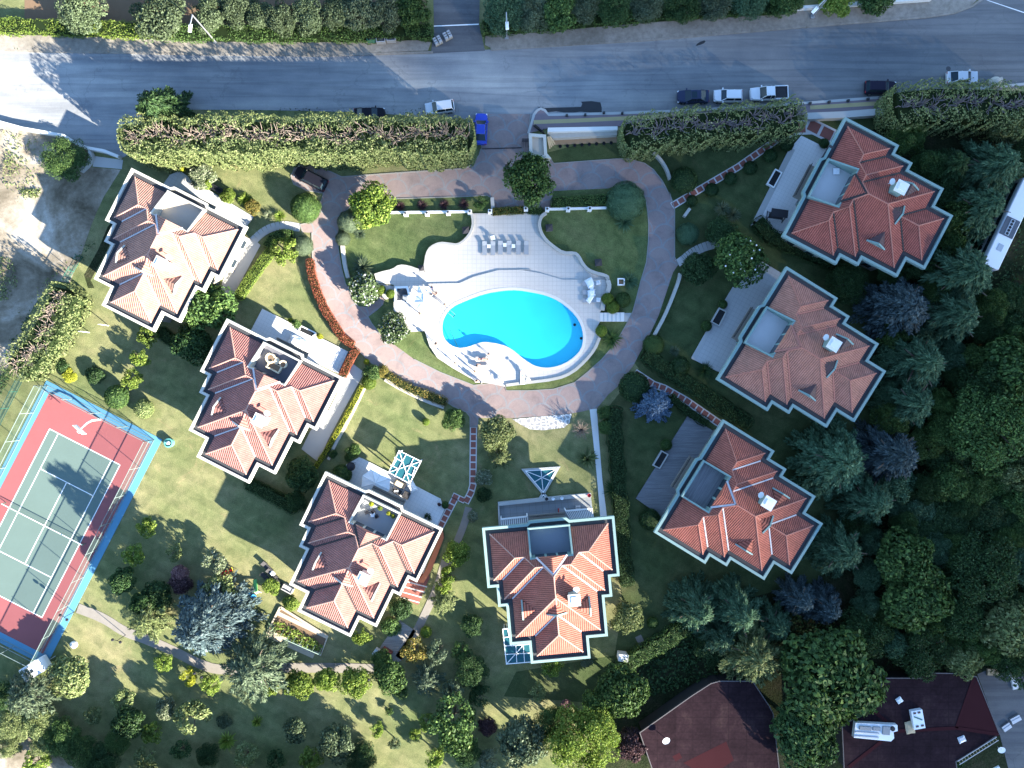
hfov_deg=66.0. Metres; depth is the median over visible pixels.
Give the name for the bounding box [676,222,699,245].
clipped bush
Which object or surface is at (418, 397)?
stone wall
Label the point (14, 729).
broadleaf tree
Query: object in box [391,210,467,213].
garden wall
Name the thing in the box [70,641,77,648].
stone fountain
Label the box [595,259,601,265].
garden lantern
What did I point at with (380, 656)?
broadleaf tree
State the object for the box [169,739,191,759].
fruit tree
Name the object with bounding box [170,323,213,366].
broadleaf tree
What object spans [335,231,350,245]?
clipped bush
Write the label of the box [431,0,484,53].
side street
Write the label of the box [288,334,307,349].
furniture cover
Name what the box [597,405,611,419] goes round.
broadleaf tree
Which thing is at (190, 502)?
ground
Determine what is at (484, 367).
sun lounger
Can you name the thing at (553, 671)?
fruit tree
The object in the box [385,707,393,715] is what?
fruit tree
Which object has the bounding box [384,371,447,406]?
hedge
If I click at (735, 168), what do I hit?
paver path
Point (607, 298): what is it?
clipped bush
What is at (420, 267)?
garden lantern
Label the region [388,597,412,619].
broadleaf tree
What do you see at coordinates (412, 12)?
broadleaf tree
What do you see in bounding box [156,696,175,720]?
broadleaf tree
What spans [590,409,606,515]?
concrete path
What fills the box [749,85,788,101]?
pickup truck
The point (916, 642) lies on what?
broadleaf tree
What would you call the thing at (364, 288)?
shrub
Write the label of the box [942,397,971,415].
broadleaf tree
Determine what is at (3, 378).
weeds
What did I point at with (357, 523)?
terrace door
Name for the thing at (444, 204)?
spiky plant
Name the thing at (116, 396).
clipped bush
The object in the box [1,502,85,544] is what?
tennis net
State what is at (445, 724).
fruit tree
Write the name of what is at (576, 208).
garden wall
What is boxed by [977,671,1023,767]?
yard
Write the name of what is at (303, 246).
clipped bush
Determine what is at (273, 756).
fruit tree
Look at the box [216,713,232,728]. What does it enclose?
shrub
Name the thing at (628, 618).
broadleaf tree
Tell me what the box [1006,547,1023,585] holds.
broadleaf tree
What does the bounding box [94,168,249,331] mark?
villa
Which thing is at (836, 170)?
side table
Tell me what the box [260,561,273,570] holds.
sun lounger
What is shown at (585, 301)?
sun lounger
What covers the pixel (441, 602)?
broadleaf tree
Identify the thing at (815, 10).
street lamp
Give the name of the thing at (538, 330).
pool basin
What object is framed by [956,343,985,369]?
broadleaf tree
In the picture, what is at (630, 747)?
broadleaf tree
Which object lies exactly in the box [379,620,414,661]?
wood terrace
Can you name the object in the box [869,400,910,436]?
broadleaf tree
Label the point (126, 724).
broadleaf tree
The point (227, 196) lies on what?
shrub
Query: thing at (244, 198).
spiky plant
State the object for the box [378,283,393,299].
deck entry paving
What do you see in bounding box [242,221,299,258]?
slab path
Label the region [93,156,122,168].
concrete strip
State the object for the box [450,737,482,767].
broadleaf tree
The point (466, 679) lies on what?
broadleaf tree
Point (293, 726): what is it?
broadleaf tree
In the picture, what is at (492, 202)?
planter wall
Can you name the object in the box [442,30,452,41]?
loaded pallet
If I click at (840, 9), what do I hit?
broadleaf tree
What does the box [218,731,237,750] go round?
palm plant
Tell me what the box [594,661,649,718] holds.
broadleaf tree
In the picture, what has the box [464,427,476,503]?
paver path
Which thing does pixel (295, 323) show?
potted plant
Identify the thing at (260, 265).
hedge
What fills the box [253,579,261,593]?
toy slide
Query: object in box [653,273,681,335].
stone wall
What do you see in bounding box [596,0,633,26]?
broadleaf tree
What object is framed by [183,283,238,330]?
broadleaf tree
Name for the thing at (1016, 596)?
broadleaf tree
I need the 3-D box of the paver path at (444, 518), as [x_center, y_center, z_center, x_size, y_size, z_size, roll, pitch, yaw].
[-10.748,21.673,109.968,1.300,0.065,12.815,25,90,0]
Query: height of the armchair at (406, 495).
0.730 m
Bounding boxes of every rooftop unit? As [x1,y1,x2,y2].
[852,721,897,740]
[909,708,924,729]
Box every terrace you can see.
[164,171,253,225]
[251,309,347,372]
[346,457,444,524]
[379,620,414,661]
[394,269,606,385]
[499,497,592,524]
[691,262,780,371]
[761,136,826,233]
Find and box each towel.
[584,277,593,288]
[586,295,594,303]
[588,289,595,296]
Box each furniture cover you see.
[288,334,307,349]
[406,480,416,492]
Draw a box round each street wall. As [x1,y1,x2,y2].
[547,126,617,140]
[805,108,883,121]
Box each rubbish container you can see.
[367,38,375,42]
[376,38,385,43]
[386,38,395,42]
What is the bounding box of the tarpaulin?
[904,721,914,733]
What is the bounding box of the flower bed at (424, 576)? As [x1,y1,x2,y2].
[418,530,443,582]
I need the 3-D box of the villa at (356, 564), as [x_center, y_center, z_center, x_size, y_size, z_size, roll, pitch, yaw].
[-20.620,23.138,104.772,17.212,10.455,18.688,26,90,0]
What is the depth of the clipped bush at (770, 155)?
109.14 m
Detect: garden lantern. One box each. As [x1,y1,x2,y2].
[418,265,425,271]
[462,226,468,233]
[545,224,552,231]
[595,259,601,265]
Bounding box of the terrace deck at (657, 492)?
[636,417,712,515]
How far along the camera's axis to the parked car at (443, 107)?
108.81 m
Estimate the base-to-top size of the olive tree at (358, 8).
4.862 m
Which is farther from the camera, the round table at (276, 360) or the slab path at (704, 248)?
the slab path at (704, 248)
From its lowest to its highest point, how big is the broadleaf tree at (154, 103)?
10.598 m
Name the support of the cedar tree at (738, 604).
on the forest floor
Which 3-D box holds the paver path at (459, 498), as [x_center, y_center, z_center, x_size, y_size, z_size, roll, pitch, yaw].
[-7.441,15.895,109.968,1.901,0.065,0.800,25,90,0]
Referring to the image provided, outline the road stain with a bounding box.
[539,101,601,112]
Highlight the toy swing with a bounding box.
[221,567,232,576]
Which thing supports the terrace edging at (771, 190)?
on the terrace at (807, 152)
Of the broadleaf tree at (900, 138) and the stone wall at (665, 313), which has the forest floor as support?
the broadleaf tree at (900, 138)
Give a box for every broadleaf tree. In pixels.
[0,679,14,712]
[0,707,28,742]
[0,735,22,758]
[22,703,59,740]
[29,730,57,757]
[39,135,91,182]
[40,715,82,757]
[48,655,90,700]
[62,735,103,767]
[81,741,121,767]
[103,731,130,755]
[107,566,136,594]
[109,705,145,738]
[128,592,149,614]
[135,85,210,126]
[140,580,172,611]
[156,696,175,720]
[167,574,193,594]
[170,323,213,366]
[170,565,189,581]
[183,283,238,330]
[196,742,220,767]
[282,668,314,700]
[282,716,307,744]
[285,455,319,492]
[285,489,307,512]
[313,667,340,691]
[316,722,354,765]
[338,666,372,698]
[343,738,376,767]
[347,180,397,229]
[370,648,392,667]
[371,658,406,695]
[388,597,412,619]
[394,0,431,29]
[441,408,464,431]
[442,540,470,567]
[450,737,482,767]
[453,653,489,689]
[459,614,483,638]
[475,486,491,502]
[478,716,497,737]
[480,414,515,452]
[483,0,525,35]
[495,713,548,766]
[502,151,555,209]
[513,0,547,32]
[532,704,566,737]
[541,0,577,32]
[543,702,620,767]
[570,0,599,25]
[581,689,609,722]
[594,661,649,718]
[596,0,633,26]
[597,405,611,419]
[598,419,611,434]
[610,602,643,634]
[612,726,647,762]
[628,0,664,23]
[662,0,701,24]
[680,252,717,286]
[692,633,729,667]
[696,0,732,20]
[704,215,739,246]
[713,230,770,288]
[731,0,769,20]
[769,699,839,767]
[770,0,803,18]
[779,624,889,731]
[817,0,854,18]
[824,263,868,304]
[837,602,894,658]
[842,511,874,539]
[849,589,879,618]
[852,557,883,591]
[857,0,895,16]
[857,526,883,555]
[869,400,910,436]
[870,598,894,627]
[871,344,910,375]
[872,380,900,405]
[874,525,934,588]
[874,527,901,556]
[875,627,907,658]
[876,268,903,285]
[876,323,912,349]
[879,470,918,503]
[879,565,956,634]
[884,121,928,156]
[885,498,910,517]
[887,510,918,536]
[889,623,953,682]
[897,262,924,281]
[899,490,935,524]
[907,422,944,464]
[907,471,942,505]
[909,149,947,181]
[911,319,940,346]
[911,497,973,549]
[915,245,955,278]
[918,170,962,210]
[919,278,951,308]
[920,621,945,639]
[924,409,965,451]
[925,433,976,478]
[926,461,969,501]
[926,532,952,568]
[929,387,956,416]
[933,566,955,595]
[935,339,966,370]
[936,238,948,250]
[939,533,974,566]
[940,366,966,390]
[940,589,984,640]
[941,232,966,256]
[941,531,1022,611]
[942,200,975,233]
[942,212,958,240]
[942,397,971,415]
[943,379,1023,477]
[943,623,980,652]
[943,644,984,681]
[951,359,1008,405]
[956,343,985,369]
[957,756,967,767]
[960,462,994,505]
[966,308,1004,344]
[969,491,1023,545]
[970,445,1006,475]
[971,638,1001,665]
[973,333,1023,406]
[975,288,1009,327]
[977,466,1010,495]
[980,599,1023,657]
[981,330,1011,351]
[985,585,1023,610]
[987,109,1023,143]
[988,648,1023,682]
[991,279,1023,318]
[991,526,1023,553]
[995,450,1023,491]
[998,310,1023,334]
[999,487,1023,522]
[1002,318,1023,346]
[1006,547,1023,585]
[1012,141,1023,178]
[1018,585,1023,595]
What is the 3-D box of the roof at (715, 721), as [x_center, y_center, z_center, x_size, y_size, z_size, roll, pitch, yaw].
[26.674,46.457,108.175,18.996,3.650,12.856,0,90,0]
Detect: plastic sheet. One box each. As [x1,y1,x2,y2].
[895,696,902,703]
[957,735,965,743]
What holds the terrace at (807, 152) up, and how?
on the lawn at (658, 561)
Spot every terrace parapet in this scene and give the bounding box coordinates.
[498,493,590,505]
[498,506,499,525]
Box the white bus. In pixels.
[978,178,1023,270]
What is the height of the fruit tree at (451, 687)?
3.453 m
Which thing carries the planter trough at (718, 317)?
on the terrace at (717, 347)
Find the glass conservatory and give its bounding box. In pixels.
[502,624,530,664]
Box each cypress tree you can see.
[4,668,61,718]
[127,599,176,643]
[219,622,296,703]
[409,661,447,696]
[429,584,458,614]
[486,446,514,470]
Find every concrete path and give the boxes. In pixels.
[221,242,259,295]
[302,364,363,460]
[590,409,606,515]
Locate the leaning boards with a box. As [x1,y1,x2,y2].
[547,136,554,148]
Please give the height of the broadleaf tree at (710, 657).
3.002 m
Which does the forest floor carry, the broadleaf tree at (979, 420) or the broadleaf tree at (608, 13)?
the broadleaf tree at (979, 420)
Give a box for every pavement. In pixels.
[0,35,430,53]
[485,0,975,47]
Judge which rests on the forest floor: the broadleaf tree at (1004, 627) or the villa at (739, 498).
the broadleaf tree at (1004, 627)
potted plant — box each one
[291,319,301,328]
[316,333,323,339]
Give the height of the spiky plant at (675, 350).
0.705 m
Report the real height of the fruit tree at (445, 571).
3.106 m
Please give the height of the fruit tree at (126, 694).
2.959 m
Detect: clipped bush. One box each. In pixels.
[104,385,129,408]
[133,399,154,418]
[290,192,321,223]
[292,235,313,256]
[332,464,351,480]
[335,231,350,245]
[337,210,359,232]
[362,376,376,389]
[378,285,385,293]
[386,289,394,297]
[420,626,431,637]
[422,418,429,425]
[441,501,448,508]
[595,325,606,336]
[601,293,613,304]
[605,180,645,220]
[606,300,619,313]
[615,292,630,307]
[618,371,649,402]
[638,508,660,530]
[642,334,664,354]
[647,616,658,628]
[660,439,671,450]
[671,166,697,193]
[671,356,690,375]
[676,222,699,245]
[686,195,697,206]
[701,321,711,331]
[704,183,718,196]
[718,300,727,308]
[724,172,737,184]
[743,161,757,174]
[763,148,777,162]
[779,137,793,151]
[819,138,828,148]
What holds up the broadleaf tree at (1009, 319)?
on the forest floor
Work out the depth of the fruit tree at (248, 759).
107.80 m
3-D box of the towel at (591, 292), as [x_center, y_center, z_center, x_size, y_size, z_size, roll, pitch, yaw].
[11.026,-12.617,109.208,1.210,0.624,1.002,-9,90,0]
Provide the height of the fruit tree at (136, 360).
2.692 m
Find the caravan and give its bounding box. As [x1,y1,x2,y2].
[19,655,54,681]
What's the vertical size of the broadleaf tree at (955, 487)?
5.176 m
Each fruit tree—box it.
[22,749,52,767]
[83,706,101,725]
[109,688,135,709]
[120,367,143,390]
[120,543,144,566]
[129,349,150,365]
[133,746,158,767]
[135,516,156,538]
[136,326,158,348]
[140,721,162,743]
[153,653,172,672]
[165,542,182,562]
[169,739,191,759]
[171,698,213,735]
[179,666,196,686]
[198,673,221,695]
[200,571,237,607]
[201,547,227,575]
[233,740,259,767]
[263,681,277,696]
[266,748,286,767]
[270,237,298,266]
[298,746,324,767]
[351,628,372,645]
[369,720,382,738]
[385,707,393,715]
[387,737,400,749]
[393,687,407,699]
[399,636,427,662]
[409,728,420,741]
[418,713,434,732]
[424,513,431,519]
[425,745,443,767]
[426,638,448,664]
[426,691,478,740]
[434,578,451,594]
[438,722,478,757]
[440,565,456,583]
[440,679,463,704]
[450,641,472,660]
[469,684,490,706]
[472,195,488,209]
[479,747,499,767]
[528,680,545,702]
[541,661,564,677]
[1013,664,1023,689]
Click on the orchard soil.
(117, 10)
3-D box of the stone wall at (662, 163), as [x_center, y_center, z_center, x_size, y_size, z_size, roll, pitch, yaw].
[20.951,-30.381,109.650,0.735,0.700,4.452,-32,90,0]
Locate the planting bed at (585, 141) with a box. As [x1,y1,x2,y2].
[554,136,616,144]
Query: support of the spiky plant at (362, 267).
on the lawn at (589, 238)
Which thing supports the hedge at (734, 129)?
on the ground at (190, 502)
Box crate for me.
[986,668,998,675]
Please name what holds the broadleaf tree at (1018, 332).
on the forest floor
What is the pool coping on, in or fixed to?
on the pool terrace at (505, 368)
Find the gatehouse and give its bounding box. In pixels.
[529,133,550,162]
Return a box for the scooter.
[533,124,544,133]
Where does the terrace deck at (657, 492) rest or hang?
on the lawn at (658, 561)
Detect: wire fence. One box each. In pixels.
[0,376,23,424]
[0,385,153,667]
[58,254,82,286]
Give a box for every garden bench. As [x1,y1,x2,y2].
[281,583,294,594]
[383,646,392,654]
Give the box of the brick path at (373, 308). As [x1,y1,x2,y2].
[359,296,384,316]
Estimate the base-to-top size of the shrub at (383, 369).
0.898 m
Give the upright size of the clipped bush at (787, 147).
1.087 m
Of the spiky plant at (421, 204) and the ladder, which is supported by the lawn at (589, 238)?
the spiky plant at (421, 204)
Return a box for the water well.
[164,438,174,447]
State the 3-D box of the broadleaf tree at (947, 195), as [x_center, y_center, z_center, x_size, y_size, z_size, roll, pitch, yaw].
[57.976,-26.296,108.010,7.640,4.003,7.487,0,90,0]
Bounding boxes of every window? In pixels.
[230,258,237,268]
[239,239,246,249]
[860,262,872,267]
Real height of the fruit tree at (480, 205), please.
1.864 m
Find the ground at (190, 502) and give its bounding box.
[0,0,977,767]
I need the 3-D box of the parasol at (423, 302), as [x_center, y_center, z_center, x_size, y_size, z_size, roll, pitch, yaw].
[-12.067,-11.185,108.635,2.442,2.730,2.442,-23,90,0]
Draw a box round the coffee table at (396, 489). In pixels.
[392,487,401,495]
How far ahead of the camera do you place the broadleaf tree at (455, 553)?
107.07 m
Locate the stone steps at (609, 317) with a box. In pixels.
[600,312,623,321]
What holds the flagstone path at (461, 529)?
on the ground at (190, 502)
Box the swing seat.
[766,208,788,222]
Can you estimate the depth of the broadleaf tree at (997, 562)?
104.28 m
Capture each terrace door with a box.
[254,368,284,382]
[354,521,383,536]
[535,552,567,557]
[707,479,726,506]
[770,325,789,352]
[835,175,853,204]
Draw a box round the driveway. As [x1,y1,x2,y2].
[292,114,677,426]
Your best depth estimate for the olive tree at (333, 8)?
106.33 m
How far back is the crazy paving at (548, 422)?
109.94 m
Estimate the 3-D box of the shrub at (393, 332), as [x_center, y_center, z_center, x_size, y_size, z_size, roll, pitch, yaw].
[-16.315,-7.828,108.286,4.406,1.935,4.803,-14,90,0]
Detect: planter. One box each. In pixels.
[267,606,328,657]
[617,278,624,285]
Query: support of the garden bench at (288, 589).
on the ground at (190, 502)
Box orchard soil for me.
[25,0,426,24]
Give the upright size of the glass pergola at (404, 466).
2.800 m
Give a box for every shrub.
[56,359,69,372]
[61,368,77,382]
[85,365,105,383]
[188,163,217,190]
[203,179,211,189]
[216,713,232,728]
[219,188,235,203]
[244,198,260,215]
[261,578,279,595]
[282,594,300,611]
[327,449,337,458]
[344,443,360,458]
[344,454,351,461]
[347,271,380,306]
[362,364,379,379]
[377,310,410,344]
[377,364,388,377]
[380,616,401,636]
[467,509,477,522]
[474,469,492,485]
[560,699,572,710]
[572,419,592,438]
[580,654,592,667]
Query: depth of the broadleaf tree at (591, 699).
105.88 m
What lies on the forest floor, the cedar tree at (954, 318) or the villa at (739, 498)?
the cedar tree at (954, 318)
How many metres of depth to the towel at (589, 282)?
109.00 m
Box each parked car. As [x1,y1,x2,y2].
[294,166,328,191]
[354,106,384,121]
[425,99,454,114]
[474,113,488,144]
[677,88,708,104]
[713,88,742,103]
[864,79,895,95]
[945,69,977,84]
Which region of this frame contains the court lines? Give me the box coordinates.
[0,429,119,617]
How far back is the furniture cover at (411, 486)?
109.07 m
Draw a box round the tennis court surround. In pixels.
[0,392,149,653]
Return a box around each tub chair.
[265,353,275,362]
[279,360,287,367]
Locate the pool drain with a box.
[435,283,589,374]
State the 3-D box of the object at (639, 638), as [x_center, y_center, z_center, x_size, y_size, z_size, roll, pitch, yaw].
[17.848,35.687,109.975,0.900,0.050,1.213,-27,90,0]
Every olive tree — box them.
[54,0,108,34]
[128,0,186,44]
[191,0,225,34]
[220,0,253,30]
[243,0,272,30]
[259,0,298,37]
[286,0,326,36]
[317,0,348,31]
[342,0,381,31]
[368,0,401,33]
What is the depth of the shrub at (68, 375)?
109.19 m
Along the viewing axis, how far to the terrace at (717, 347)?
109.75 m
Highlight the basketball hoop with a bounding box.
[72,419,99,434]
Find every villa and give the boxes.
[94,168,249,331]
[189,319,343,482]
[289,471,442,636]
[482,512,619,663]
[653,419,822,579]
[715,266,885,427]
[781,117,952,277]
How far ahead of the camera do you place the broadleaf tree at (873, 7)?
107.77 m
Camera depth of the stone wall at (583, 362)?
109.30 m
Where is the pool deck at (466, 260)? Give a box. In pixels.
[375,213,605,284]
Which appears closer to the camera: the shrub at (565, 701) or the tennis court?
the shrub at (565, 701)
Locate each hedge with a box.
[0,15,175,41]
[0,281,93,381]
[116,109,477,173]
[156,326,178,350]
[170,22,433,44]
[233,248,275,300]
[243,478,297,515]
[262,229,294,249]
[305,258,355,347]
[314,385,363,468]
[338,347,359,377]
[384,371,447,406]
[480,0,778,37]
[491,206,524,215]
[492,206,523,215]
[527,206,543,214]
[550,193,607,207]
[606,405,634,587]
[616,621,693,673]
[617,93,807,162]
[639,348,754,430]
[669,393,709,426]
[750,215,842,270]
[873,77,1023,140]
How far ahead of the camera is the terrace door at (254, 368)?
103.08 m
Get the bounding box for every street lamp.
[188,14,217,43]
[505,12,508,38]
[811,0,826,18]
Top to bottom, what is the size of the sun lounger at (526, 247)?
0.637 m
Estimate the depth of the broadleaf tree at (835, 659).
102.31 m
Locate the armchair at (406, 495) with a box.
[402,490,410,499]
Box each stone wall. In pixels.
[327,388,364,459]
[340,246,349,278]
[374,213,473,276]
[384,379,443,408]
[506,337,600,386]
[538,212,609,279]
[600,280,610,310]
[653,152,670,179]
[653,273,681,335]
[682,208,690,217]
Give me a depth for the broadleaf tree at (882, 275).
106.66 m
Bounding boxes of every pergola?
[388,450,421,483]
[500,513,527,524]
[564,505,593,518]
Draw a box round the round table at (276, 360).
[272,357,279,363]
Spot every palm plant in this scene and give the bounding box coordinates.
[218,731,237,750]
[251,716,262,726]
[577,446,598,469]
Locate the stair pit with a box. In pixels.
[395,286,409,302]
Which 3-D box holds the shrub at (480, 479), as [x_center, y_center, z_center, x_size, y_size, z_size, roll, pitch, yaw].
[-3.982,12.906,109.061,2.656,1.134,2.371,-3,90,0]
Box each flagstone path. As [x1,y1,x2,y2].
[76,604,373,674]
[396,560,448,658]
[446,507,471,563]
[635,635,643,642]
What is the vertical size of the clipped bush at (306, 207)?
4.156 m
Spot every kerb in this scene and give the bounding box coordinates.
[0,0,981,56]
[291,114,678,416]
[338,195,648,390]
[527,83,1023,132]
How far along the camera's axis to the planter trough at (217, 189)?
109.51 m
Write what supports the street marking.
on the side street
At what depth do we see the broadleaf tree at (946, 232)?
106.18 m
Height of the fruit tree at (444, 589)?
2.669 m
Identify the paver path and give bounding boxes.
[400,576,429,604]
[417,498,457,581]
[451,493,464,502]
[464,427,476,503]
[636,370,720,426]
[670,139,780,208]
[790,120,835,142]
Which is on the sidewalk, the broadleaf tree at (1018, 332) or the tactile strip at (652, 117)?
the tactile strip at (652, 117)
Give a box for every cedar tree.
[660,569,717,632]
[692,610,738,655]
[703,571,763,636]
[717,618,786,688]
[755,594,792,641]
[771,572,817,614]
[799,576,841,625]
[800,512,866,578]
[823,469,894,527]
[852,416,919,482]
[866,373,934,430]
[872,335,947,389]
[910,288,982,349]
[913,242,992,308]
[916,148,973,188]
[944,184,1010,247]
[950,139,1023,205]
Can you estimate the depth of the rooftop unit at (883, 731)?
105.65 m
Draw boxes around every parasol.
[361,468,390,491]
[414,293,432,311]
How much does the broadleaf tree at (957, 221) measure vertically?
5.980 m
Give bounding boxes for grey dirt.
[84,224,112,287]
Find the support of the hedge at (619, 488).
on the lawn at (658, 561)
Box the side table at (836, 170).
[833,168,839,173]
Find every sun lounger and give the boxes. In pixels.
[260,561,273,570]
[260,572,268,579]
[265,568,277,578]
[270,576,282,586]
[476,357,488,361]
[476,365,489,369]
[482,241,486,254]
[491,241,494,254]
[498,241,502,254]
[507,241,510,254]
[516,241,520,254]
[520,371,524,383]
[524,241,528,254]
[582,281,595,285]
[582,290,595,294]
[582,298,595,302]
[821,145,833,159]
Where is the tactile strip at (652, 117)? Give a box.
[534,88,1021,123]
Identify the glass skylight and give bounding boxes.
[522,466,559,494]
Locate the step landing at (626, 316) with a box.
[624,313,630,321]
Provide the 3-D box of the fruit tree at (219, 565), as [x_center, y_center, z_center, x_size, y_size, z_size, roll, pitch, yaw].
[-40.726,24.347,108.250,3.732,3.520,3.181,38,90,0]
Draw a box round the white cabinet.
[617,650,628,661]
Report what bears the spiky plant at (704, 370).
on the lawn at (658, 561)
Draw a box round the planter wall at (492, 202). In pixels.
[490,197,494,208]
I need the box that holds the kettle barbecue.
[346,462,355,470]
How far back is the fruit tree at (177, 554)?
107.84 m
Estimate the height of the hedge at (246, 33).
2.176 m
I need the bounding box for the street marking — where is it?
[434,24,478,26]
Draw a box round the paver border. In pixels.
[403,581,426,602]
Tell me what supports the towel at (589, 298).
on the sun lounger at (585, 301)
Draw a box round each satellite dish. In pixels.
[663,738,669,743]
[998,747,1005,752]
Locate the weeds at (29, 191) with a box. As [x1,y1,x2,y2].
[0,130,66,316]
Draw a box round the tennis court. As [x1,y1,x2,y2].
[0,380,161,659]
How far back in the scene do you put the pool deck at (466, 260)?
109.72 m
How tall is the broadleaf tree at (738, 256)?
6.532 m
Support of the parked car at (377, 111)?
on the road
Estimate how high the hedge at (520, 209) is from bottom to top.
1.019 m
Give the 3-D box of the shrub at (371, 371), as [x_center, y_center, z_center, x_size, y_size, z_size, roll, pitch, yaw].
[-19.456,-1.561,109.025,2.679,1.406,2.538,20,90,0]
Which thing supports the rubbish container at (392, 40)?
on the pavement at (30, 42)
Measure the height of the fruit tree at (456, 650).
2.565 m
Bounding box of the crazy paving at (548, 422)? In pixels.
[513,414,571,429]
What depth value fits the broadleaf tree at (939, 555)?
105.96 m
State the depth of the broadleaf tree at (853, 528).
106.56 m
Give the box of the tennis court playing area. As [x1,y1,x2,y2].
[0,430,118,616]
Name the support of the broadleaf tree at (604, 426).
on the ground at (190, 502)
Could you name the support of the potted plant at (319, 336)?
on the terrace at (323, 352)
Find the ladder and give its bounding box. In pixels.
[957,737,998,764]
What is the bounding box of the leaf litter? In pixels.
[14,26,806,114]
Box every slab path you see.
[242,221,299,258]
[675,257,683,265]
[680,241,719,260]
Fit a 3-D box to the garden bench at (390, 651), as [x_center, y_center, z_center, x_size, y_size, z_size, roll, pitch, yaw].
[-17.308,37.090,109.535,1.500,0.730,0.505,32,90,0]
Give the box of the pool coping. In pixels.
[439,287,585,370]
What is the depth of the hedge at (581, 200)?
109.05 m
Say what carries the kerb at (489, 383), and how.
on the lawn at (589, 238)
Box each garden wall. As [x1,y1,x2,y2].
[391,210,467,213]
[549,207,606,210]
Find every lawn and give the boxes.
[338,187,647,389]
[504,117,939,701]
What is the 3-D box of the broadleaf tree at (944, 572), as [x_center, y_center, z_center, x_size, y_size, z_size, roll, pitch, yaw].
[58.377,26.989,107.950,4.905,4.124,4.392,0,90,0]
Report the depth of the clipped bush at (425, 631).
109.00 m
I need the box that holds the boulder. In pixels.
[989,77,1002,88]
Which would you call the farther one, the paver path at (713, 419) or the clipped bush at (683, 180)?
the paver path at (713, 419)
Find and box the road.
[0,0,1023,157]
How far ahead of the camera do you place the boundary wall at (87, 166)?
109.39 m
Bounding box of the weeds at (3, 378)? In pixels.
[0,243,94,394]
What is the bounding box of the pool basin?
[442,290,582,367]
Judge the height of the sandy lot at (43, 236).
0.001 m
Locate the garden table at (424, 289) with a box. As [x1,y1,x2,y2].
[417,286,431,293]
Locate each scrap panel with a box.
[1000,722,1011,731]
[1009,714,1021,723]
[1011,678,1018,689]
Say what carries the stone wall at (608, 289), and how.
on the lawn at (589, 238)
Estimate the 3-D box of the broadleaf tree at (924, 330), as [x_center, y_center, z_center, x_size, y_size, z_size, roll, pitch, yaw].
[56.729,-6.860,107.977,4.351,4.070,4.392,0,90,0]
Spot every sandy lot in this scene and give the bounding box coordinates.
[0,125,119,375]
[0,724,73,767]
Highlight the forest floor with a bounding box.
[589,128,1023,767]
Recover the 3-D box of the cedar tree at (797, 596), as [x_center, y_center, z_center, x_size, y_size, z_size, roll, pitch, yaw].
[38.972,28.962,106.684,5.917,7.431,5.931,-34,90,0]
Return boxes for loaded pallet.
[432,35,442,46]
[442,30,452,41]
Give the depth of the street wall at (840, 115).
108.90 m
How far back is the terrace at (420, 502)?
109.75 m
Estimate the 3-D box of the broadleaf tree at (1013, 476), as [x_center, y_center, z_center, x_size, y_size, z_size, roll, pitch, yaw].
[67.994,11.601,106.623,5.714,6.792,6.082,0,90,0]
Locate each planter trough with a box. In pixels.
[210,184,223,193]
[298,326,316,337]
[652,450,668,468]
[710,308,726,326]
[766,169,782,187]
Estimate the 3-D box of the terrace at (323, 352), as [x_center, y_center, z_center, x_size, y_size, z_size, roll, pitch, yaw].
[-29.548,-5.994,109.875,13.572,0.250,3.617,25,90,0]
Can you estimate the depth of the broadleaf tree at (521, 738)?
104.72 m
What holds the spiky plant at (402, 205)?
on the lawn at (589, 238)
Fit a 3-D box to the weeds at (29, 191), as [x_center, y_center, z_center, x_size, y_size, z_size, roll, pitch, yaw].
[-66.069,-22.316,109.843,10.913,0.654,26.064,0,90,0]
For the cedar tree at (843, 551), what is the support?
on the forest floor
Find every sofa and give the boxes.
[266,363,282,373]
[393,478,406,489]
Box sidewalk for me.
[530,85,1023,132]
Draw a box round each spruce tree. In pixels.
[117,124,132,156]
[171,569,268,656]
[630,385,672,422]
[783,415,868,501]
[846,274,929,347]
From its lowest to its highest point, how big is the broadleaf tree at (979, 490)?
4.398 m
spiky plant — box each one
[237,192,251,205]
[264,211,273,220]
[274,210,286,221]
[350,255,374,275]
[354,229,365,240]
[396,202,405,210]
[415,199,427,209]
[438,198,449,210]
[458,198,469,209]
[601,326,621,350]
[603,478,613,500]
[614,218,635,233]
[621,272,637,288]
[669,345,678,356]
[694,361,712,380]
[714,201,730,216]
[725,207,741,222]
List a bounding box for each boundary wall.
[0,121,121,158]
[79,149,94,172]
[797,0,930,10]
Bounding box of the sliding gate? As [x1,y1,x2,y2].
[482,138,528,148]
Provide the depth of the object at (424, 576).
109.58 m
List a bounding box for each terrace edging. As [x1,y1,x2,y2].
[691,287,735,359]
[751,148,794,225]
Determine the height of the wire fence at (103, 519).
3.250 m

